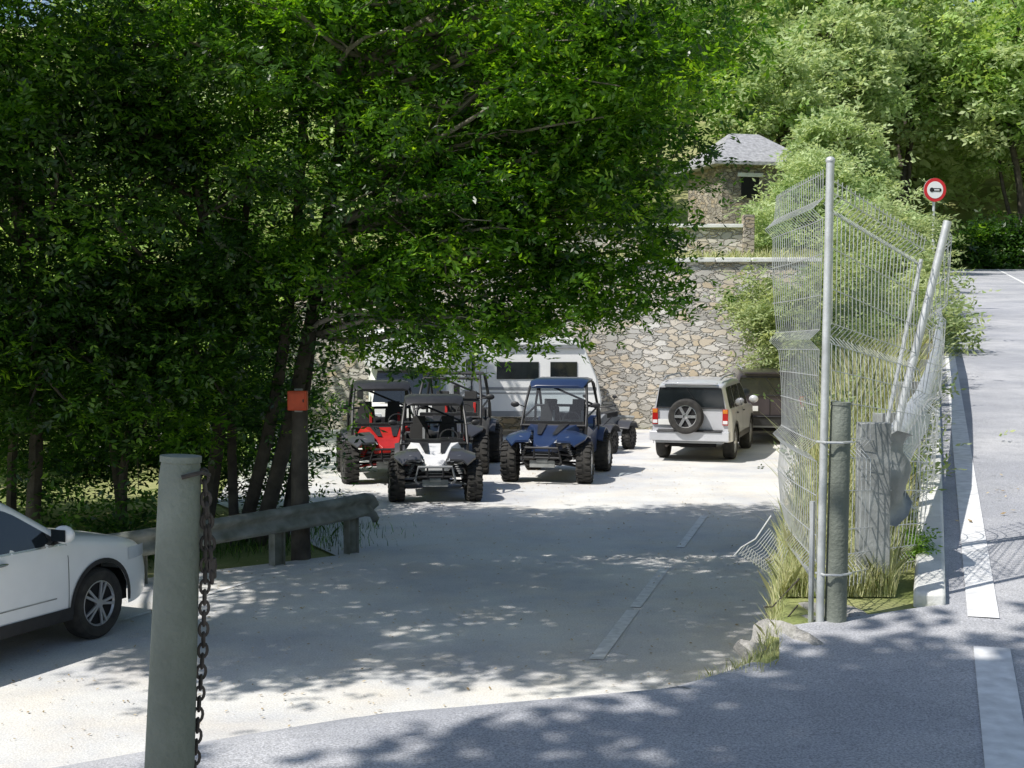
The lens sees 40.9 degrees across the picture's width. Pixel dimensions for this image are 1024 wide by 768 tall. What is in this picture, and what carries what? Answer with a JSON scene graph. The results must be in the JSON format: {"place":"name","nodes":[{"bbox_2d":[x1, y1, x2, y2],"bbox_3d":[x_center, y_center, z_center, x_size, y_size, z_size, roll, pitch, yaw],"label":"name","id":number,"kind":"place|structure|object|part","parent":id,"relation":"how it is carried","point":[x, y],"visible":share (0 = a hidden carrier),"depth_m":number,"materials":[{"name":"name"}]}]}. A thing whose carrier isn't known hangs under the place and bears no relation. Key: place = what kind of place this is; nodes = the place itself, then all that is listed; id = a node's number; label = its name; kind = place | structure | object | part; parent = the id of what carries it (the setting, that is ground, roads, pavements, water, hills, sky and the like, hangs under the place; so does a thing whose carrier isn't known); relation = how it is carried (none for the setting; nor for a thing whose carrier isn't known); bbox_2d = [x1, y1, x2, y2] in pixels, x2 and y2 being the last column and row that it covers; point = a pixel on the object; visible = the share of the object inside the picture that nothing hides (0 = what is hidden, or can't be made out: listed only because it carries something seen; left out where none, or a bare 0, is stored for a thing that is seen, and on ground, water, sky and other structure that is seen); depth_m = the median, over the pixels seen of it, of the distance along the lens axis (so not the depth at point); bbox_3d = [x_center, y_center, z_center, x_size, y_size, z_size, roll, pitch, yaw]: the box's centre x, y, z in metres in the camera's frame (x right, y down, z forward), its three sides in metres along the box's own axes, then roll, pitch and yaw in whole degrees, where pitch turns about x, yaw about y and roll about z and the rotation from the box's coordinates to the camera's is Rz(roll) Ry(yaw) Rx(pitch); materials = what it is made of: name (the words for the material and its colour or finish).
{"place":"outdoors","nodes":[
{"label":"outdoors","id":0,"kind":"place"},
{"bbox_2d":[0,0,973,26],"label":"sky","id":1,"kind":"structure","parent":0,"point":[43,1],"materials":[{"name":"white"}]},
{"bbox_2d":[0,27,1023,662],"bbox_3d":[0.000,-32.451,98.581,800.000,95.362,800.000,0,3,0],"label":"ground","id":2,"kind":"structure","parent":0,"point":[902,599],"depth_m":22.93,"materials":[{"name":"green plant"}]},
{"bbox_2d":[0,0,270,527],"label":"ash tree","id":3,"kind":"object","parent":2,"relation":"on","point":[32,329],"visible":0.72,"depth_m":16.90,"materials":[{"name":"green plant"}]},
{"bbox_2d":[144,454,201,767],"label":"bollard post","id":4,"kind":"object","parent":2,"relation":"on","point":[171,722],"visible":0.98,"depth_m":3.10,"materials":[{"name":"metal"}]},
{"bbox_2d":[181,467,216,767],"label":"chain","id":5,"kind":"object","parent":4,"relation":"attached to","point":[210,562],"visible":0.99,"depth_m":3.14,"materials":[{"name":"metal"}]},
{"bbox_2d":[0,0,378,545],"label":"ash tree","id":6,"kind":"object","parent":2,"relation":"on","point":[162,157],"visible":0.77,"depth_m":16.90,"materials":[{"name":"green plant"}]},
{"bbox_2d":[0,250,387,567],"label":"undergrowth","id":7,"kind":"object","parent":2,"relation":"on","point":[246,462],"visible":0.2,"depth_m":20.59,"materials":[{"name":"green plant"}]},
{"bbox_2d":[0,29,389,469],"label":"shrubs","id":8,"kind":"object","parent":2,"relation":"on","point":[261,219],"visible":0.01,"depth_m":32.65,"materials":[{"name":"green plant"}]},
{"bbox_2d":[107,493,378,583],"bbox_3d":[-4.880,1.972,16.622,7.009,0.895,2.182,-1,3,-16],"label":"guard rail","id":9,"kind":"object","parent":2,"relation":"on","point":[276,524],"visible":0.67,"depth_m":17.16,"materials":[{"name":"metal"}]},
{"bbox_2d":[147,520,415,561],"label":"grass","id":10,"kind":"structure","parent":2,"relation":"on","point":[240,545],"depth_m":18.66,"materials":[{"name":"green plant"}]},
{"bbox_2d":[291,410,310,560],"bbox_3d":[-2.720,1.246,17.638,0.257,2.252,0.257,0,3,0],"label":"wooden post","id":11,"kind":"object","parent":2,"relation":"on","point":[300,545],"visible":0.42,"depth_m":17.55,"materials":[{"name":"brown wood"}]},
{"bbox_2d":[287,388,307,411],"bbox_3d":[-2.720,0.210,17.421,0.250,0.300,0.186,0,3,0],"label":"junction box","id":12,"kind":"object","parent":11,"relation":"attached to","point":[297,399],"visible":1,"depth_m":17.34,"materials":[{"name":"red plastic"}]},
{"bbox_2d":[4,72,614,244],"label":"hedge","id":13,"kind":"object","parent":2,"relation":"on","point":[338,198],"visible":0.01,"depth_m":44.96,"materials":[{"name":"green plant"}]},
{"bbox_2d":[248,1,492,197],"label":"deciduous tree","id":14,"kind":"object","parent":2,"relation":"on","point":[364,52],"visible":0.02,"depth_m":53.92,"materials":[{"name":"green plant"}]},
{"bbox_2d":[0,429,800,767],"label":"parking lot","id":15,"kind":"structure","parent":2,"relation":"on","point":[544,595],"depth_m":14.44,"materials":[{"name":"concrete"}]},
{"bbox_2d":[0,503,143,639],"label":"white crossover car","id":16,"kind":"object","parent":15,"relation":"on","point":[76,582],"visible":1,"depth_m":12.72,"materials":[{"name":"paint"}]},
{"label":"side windows","id":17,"kind":"part","parent":16,"relation":"part of","materials":[{"name":"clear glass"}]},
{"bbox_2d":[336,380,426,483],"bbox_3d":[-2.534,0.877,26.879,1.738,1.917,3.097,0,3,-10],"label":"utility terrain vehicle","id":18,"kind":"object","parent":15,"relation":"on","point":[379,456],"visible":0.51,"depth_m":26.43,"materials":[{"name":"metal"}]},
{"bbox_2d":[54,662,766,767],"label":"gravel ramp","id":19,"kind":"structure","parent":15,"relation":"on","point":[331,734],"depth_m":5.33,"materials":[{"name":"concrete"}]},
{"bbox_2d":[121,515,706,658],"bbox_3d":[-0.523,2.251,17.574,5.100,0.001,9.376,1,3,14],"label":"lane marking","id":20,"kind":"object","parent":15,"relation":"on","point":[602,650],"visible":0.99,"depth_m":14.76,"materials":[{"name":"white paint"}]},
{"bbox_2d":[357,328,474,420],"bbox_3d":[-2.261,-0.029,34.232,2.380,3.000,6.610,0,3,3],"label":"motorhome","id":21,"kind":"object","parent":15,"relation":"on","point":[377,374],"visible":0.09,"depth_m":31.59,"materials":[{"name":"white metal"}]},
{"bbox_2d":[357,359,474,420],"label":"windows and lights","id":22,"kind":"structure","parent":21,"relation":"in","point":[395,395],"depth_m":31.58,"materials":[{"name":"glass"}]},
{"bbox_2d":[388,394,482,501],"bbox_3d":[-1.374,1.070,24.191,1.616,1.783,2.880,0,3,-4],"label":"utility terrain vehicle","id":23,"kind":"object","parent":15,"relation":"on","point":[424,454],"visible":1,"depth_m":23.38,"materials":[{"name":"plastic"}]},
{"bbox_2d":[416,369,502,473],"bbox_3d":[-1.261,0.722,28.565,1.877,2.070,3.345,0,3,6],"label":"utility terrain vehicle","id":24,"kind":"object","parent":15,"relation":"on","point":[485,436],"visible":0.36,"depth_m":28.62,"materials":[{"name":"metal"}]},
{"bbox_2d":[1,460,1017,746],"bbox_3d":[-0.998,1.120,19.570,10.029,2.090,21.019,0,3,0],"label":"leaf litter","id":25,"kind":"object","parent":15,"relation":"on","point":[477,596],"visible":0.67,"depth_m":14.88,"materials":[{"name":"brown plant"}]},
{"bbox_2d":[472,336,633,420],"bbox_3d":[1.126,0.035,36.908,4.352,2.620,2.310,0,3,0],"label":"caravan","id":26,"kind":"object","parent":15,"relation":"on","point":[507,388],"visible":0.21,"depth_m":35.81,"materials":[{"name":"white metal"}]},
{"bbox_2d":[482,344,633,419],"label":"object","id":27,"kind":"structure","parent":26,"relation":"in","point":[519,370],"depth_m":35.79,"materials":[{"name":"black glass"}]},
{"bbox_2d":[500,374,612,483],"bbox_3d":[0.898,0.844,26.976,1.790,1.974,3.190,1,3,13],"label":"utility terrain vehicle","id":28,"kind":"object","parent":15,"relation":"on","point":[552,436],"visible":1,"depth_m":26.42,"materials":[{"name":"metal"}]},
{"bbox_2d":[583,394,637,453],"bbox_3d":[2.145,0.904,32.267,1.080,1.347,1.905,1,3,25],"label":"quad bike","id":29,"kind":"object","parent":15,"relation":"on","point":[612,422],"visible":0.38,"depth_m":32.40,"materials":[{"name":"plastic"}]},
{"bbox_2d":[649,372,757,458],"bbox_3d":[4.455,0.666,31.618,2.199,1.860,4.710,1,3,17],"label":"silver offroad car","id":30,"kind":"object","parent":15,"relation":"on","point":[699,411],"visible":1,"depth_m":29.67,"materials":[{"name":"paint"}]},
{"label":"side windows","id":31,"kind":"part","parent":30,"relation":"part of","materials":[{"name":"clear glass"}]},
{"bbox_2d":[730,364,806,441],"bbox_3d":[6.538,0.429,35.846,2.287,1.934,4.805,0,3,6],"label":"dark offroad car","id":32,"kind":"object","parent":15,"relation":"on","point":[759,381],"visible":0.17,"depth_m":33.67,"materials":[{"name":"paint"}]},
{"bbox_2d":[71,0,806,545],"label":"ash tree","id":33,"kind":"object","parent":2,"relation":"on","point":[485,172],"visible":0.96,"depth_m":16.63,"materials":[{"name":"green plant"}]},
{"bbox_2d":[194,262,806,429],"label":"wall","id":34,"kind":"structure","parent":2,"relation":"on","point":[637,370],"depth_m":38.55,"materials":[{"name":"stone"}]},
{"bbox_2d":[313,258,822,262],"bbox_3d":[-0.299,-3.485,38.659,17.974,0.130,0.669,0,3,0],"label":"coping","id":35,"kind":"object","parent":34,"relation":"on","point":[732,259],"visible":0.12,"depth_m":38.33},
{"bbox_2d":[742,215,754,255],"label":"pier","id":36,"kind":"structure","parent":34,"relation":"on","point":[748,233],"depth_m":41.96,"materials":[{"name":"stone"}]},
{"bbox_2d":[11,0,1023,223],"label":"distant trees","id":37,"kind":"object","parent":2,"relation":"on","point":[961,179],"visible":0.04,"depth_m":88.35,"materials":[{"name":"green plant"}]},
{"bbox_2d":[464,0,655,130],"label":"deciduous tree","id":38,"kind":"object","parent":2,"relation":"on","point":[578,8],"depth_m":55.56,"materials":[{"name":"green plant"}]},
{"bbox_2d":[538,228,741,255],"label":"wall","id":39,"kind":"structure","parent":2,"relation":"on","point":[714,237],"depth_m":42.14,"materials":[{"name":"stone"}]},
{"bbox_2d":[551,224,742,227],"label":"coping","id":40,"kind":"object","parent":39,"relation":"on","point":[723,226],"visible":0.24,"depth_m":41.97,"materials":[{"name":"grey concrete"}]},
{"bbox_2d":[579,0,740,185],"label":"deciduous tree","id":41,"kind":"object","parent":2,"relation":"on","point":[680,96],"visible":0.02,"depth_m":63.64,"materials":[{"name":"green plant"}]},
{"bbox_2d":[674,134,787,231],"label":"stone hut","id":42,"kind":"object","parent":2,"relation":"on","point":[756,150],"visible":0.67,"depth_m":51.08,"materials":[{"name":"stone"}]},
{"bbox_2d":[737,173,762,197],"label":"window","id":43,"kind":"structure","parent":42,"relation":"in","point":[747,187],"depth_m":50.89,"materials":[{"name":"black glass"}]},
{"bbox_2d":[692,587,787,679],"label":"verge grass","id":44,"kind":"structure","parent":2,"relation":"on","point":[761,644],"depth_m":6.31,"materials":[{"name":"green plant"}]},
{"bbox_2d":[703,257,847,437],"bbox_3d":[7.510,-0.729,35.422,4.408,5.140,5.061,-2,3,-30],"label":"bush","id":45,"kind":"object","parent":2,"relation":"on","point":[757,316],"visible":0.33,"depth_m":35.03,"materials":[{"name":"green plant"}]},
{"bbox_2d":[733,618,823,661],"bbox_3d":[1.344,1.394,6.658,0.568,0.510,1.106,0,3,0],"label":"rock","id":46,"kind":"object","parent":2,"relation":"on","point":[792,631],"visible":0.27,"depth_m":6.61,"materials":[{"name":"grey stone"}]},
{"bbox_2d":[692,32,866,147],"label":"deciduous tree","id":47,"kind":"object","parent":2,"relation":"on","point":[788,105],"visible":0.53,"depth_m":58.13,"materials":[{"name":"green plant"}]},
{"bbox_2d":[765,442,801,618],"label":"gravel verge","id":48,"kind":"structure","parent":2,"relation":"on","point":[777,556],"depth_m":17.60,"materials":[{"name":"grey gravel"}]},
{"bbox_2d":[729,0,906,42],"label":"deciduous tree","id":49,"kind":"object","parent":2,"relation":"on","point":[751,4],"visible":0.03,"depth_m":82.18,"materials":[{"name":"green plant"}]},
{"bbox_2d":[747,0,919,136],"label":"deciduous tree","id":50,"kind":"object","parent":2,"relation":"on","point":[866,68],"visible":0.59,"depth_m":63.79,"materials":[{"name":"green plant"}]},
{"bbox_2d":[798,602,868,620],"bbox_3d":[1.631,1.214,7.010,0.472,0.178,0.542,0,3,0],"label":"concrete footing","id":51,"kind":"object","parent":2,"relation":"on","point":[852,611],"visible":0.11,"depth_m":6.96,"materials":[{"name":"concrete"}]},
{"bbox_2d":[824,402,850,622],"bbox_3d":[1.603,0.785,6.764,0.124,1.396,0.109,0,3,0],"label":"bollard post","id":52,"kind":"object","parent":51,"relation":"on","point":[837,525],"visible":0.82,"depth_m":6.72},
{"bbox_2d":[743,0,935,104],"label":"deciduous tree","id":53,"kind":"object","parent":2,"relation":"on","point":[797,8],"visible":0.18,"depth_m":71.11,"materials":[{"name":"green plant"}]},
{"bbox_2d":[723,127,959,266],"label":"bush","id":54,"kind":"object","parent":2,"relation":"on","point":[767,213],"visible":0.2,"depth_m":45.23,"materials":[{"name":"green plant"}]},
{"bbox_2d":[734,156,951,622],"bbox_3d":[1.768,0.090,7.757,1.021,2.490,2.281,2,3,34],"label":"wire fence","id":55,"kind":"object","parent":2,"relation":"on","point":[817,587],"visible":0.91,"depth_m":7.34,"materials":[{"name":"metal"}]},
{"bbox_2d":[774,96,920,202],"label":"deciduous tree","id":56,"kind":"object","parent":2,"relation":"on","point":[823,127],"visible":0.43,"depth_m":48.87,"materials":[{"name":"green plant"}]},
{"bbox_2d":[750,284,962,620],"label":"bank grass","id":57,"kind":"structure","parent":2,"relation":"on","point":[789,573],"depth_m":9.02,"materials":[{"name":"green plant"}]},
{"bbox_2d":[754,267,1014,495],"bbox_3d":[4.023,-0.172,15.157,2.384,2.511,11.255,1,3,14],"label":"bush","id":58,"kind":"object","parent":2,"relation":"on","point":[915,315],"visible":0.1,"depth_m":16.28,"materials":[{"name":"green plant"}]},
{"bbox_2d":[854,299,943,595],"bbox_3d":[9.973,-1.937,32.533,0.466,3.905,53.214,1,3,17],"label":"guard rail","id":59,"kind":"object","parent":2,"relation":"on","point":[888,507],"visible":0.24,"depth_m":7.30,"materials":[{"name":"metal"}]},
{"bbox_2d":[798,191,1001,358],"bbox_3d":[7.637,-1.845,28.165,4.063,4.962,14.115,1,3,15],"label":"bush","id":60,"kind":"object","parent":2,"relation":"on","point":[957,322],"visible":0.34,"depth_m":28.66,"materials":[{"name":"green plant"}]},
{"bbox_2d":[891,512,942,565],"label":"weeds","id":61,"kind":"object","parent":2,"relation":"on","point":[919,549],"visible":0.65,"depth_m":8.00,"materials":[{"name":"green plant"}]},
{"bbox_2d":[854,0,995,213],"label":"deciduous tree","id":62,"kind":"object","parent":2,"relation":"on","point":[940,67],"visible":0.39,"depth_m":83.03,"materials":[{"name":"green plant"}]},
{"bbox_2d":[923,178,945,250],"bbox_3d":[10.726,-3.388,34.904,0.600,3.680,0.118,0,3,-9],"label":"traffic sign","id":63,"kind":"object","parent":2,"relation":"on","point":[934,189],"visible":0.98,"depth_m":34.79,"materials":[{"name":"metal"}]},
{"bbox_2d":[893,0,1004,197],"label":"deciduous tree","id":64,"kind":"object","parent":2,"relation":"on","point":[899,155],"visible":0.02,"depth_m":90.87,"materials":[{"name":"green plant"}]},
{"bbox_2d":[915,0,1023,256],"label":"deciduous tree","id":65,"kind":"object","parent":2,"relation":"on","point":[998,58],"visible":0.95,"depth_m":81.51,"materials":[{"name":"green plant"}]},
{"bbox_2d":[931,207,1023,268],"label":"bush","id":66,"kind":"object","parent":2,"relation":"on","point":[1007,239],"visible":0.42,"depth_m":81.84,"materials":[{"name":"green plant"}]},
{"bbox_2d":[941,0,1023,181],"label":"deciduous tree","id":67,"kind":"object","parent":2,"relation":"on","point":[1008,5],"visible":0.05,"depth_m":91.64,"materials":[{"name":"green plant"}]},
{"bbox_2d":[209,269,1023,767],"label":"road","id":68,"kind":"structure","parent":0,"point":[895,689],"depth_m":5.65,"materials":[{"name":"grey asphalt"}]},
{"bbox_2d":[913,391,945,607],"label":"kerb","id":69,"kind":"structure","parent":68,"relation":"on","point":[929,584],"depth_m":8.00,"materials":[{"name":"grey concrete"}]},
{"bbox_2d":[939,269,1023,767],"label":"road marking","id":70,"kind":"object","parent":68,"relation":"on","point":[1002,722],"visible":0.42,"depth_m":6.95,"materials":[{"name":"white paint"}]},
{"bbox_2d":[583,240,823,264],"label":"lawn grass","id":71,"kind":"structure","parent":0,"point":[761,250],"depth_m":41.09,"materials":[{"name":"green plant"}]}
]}

